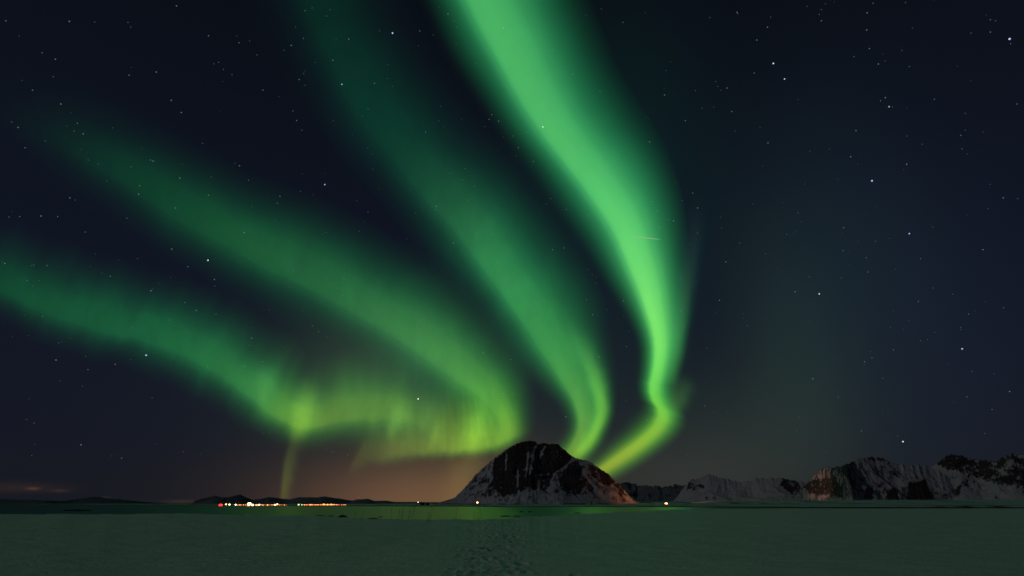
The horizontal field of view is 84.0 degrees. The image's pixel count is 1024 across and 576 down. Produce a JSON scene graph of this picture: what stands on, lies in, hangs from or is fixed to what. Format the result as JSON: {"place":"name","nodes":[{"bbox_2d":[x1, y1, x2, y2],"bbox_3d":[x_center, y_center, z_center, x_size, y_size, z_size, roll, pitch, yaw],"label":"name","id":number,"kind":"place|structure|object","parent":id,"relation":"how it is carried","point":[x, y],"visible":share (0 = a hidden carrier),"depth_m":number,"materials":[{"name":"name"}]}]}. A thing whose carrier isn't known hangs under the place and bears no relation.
{"place":"outdoors","nodes":[
{"label":"outdoors","id":0,"kind":"place"},
{"bbox_2d":[0,497,167,503],"bbox_3d":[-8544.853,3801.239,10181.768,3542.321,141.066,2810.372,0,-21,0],"label":"distant hills","id":1,"kind":"structure","parent":0,"point":[94,500],"depth_m":10697.19,"materials":[{"name":"black stone"}]},
{"bbox_2d":[192,495,352,503],"bbox_3d":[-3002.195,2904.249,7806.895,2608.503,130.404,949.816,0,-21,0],"label":"hills","id":2,"kind":"structure","parent":0,"point":[238,499],"depth_m":7758.05,"materials":[{"name":"black stone"}]},
{"bbox_2d":[347,499,437,503],"bbox_3d":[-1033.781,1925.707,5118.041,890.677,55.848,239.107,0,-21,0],"label":"hills","id":3,"kind":"structure","parent":0,"point":[362,501],"depth_m":5090.43,"materials":[{"name":"black stone"}]},
{"bbox_2d":[0,505,972,519],"bbox_3d":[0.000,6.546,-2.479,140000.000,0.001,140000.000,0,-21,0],"label":"sea","id":4,"kind":"structure","parent":0,"point":[436,513],"depth_m":605.49,"materials":[{"name":"green liquid"}]},
{"bbox_2d":[0,508,1023,575],"bbox_3d":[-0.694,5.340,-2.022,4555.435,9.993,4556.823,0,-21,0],"label":"ground","id":5,"kind":"structure","parent":0,"point":[842,542],"depth_m":24.11,"materials":[{"name":"snow"}]},
{"bbox_2d":[0,499,1023,507],"bbox_3d":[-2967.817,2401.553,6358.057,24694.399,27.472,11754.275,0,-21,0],"label":"shore","id":6,"kind":"structure","parent":0,"point":[1012,503],"depth_m":2539.89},
{"bbox_2d":[0,0,1023,503],"label":"sky","id":7,"kind":"structure","parent":0,"point":[718,388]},
{"bbox_2d":[2,2,1017,478],"bbox_3d":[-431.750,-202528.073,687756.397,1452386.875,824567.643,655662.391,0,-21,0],"label":"faint stars","id":8,"kind":"object","parent":7,"relation":"in","point":[550,198],"visible":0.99,"depth_m":785243.06,"materials":[{"name":"white"}]},
{"bbox_2d":[433,440,638,504],"bbox_3d":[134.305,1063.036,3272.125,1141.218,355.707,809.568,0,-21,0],"label":"mountain","id":9,"kind":"structure","parent":0,"point":[529,472],"depth_m":3109.59,"materials":[{"name":"black stone"}]},
{"bbox_2d":[620,482,684,500],"bbox_3d":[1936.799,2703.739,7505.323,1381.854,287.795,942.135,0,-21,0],"label":"mountain range","id":10,"kind":"structure","parent":0,"point":[634,491],"depth_m":7433.04,"materials":[{"name":"grey stone"}]},
{"bbox_2d":[674,474,807,500],"bbox_3d":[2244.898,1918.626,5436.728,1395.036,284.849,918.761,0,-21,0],"label":"snowy range","id":11,"kind":"structure","parent":0,"point":[708,487],"depth_m":5324.88,"materials":[{"name":"white snow"}]},
{"bbox_2d":[794,456,956,499],"bbox_3d":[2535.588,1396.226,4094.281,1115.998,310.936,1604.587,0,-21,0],"label":"snowy mountain","id":12,"kind":"structure","parent":0,"point":[872,478],"depth_m":3750.15,"materials":[{"name":"grey stone"}]},
{"bbox_2d":[931,453,1023,499],"bbox_3d":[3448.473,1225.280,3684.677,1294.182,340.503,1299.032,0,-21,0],"label":"rocky mountain","id":13,"kind":"structure","parent":0,"point":[1002,478],"depth_m":3769.76,"materials":[{"name":"rock"},{"name":"snow"}]}
]}

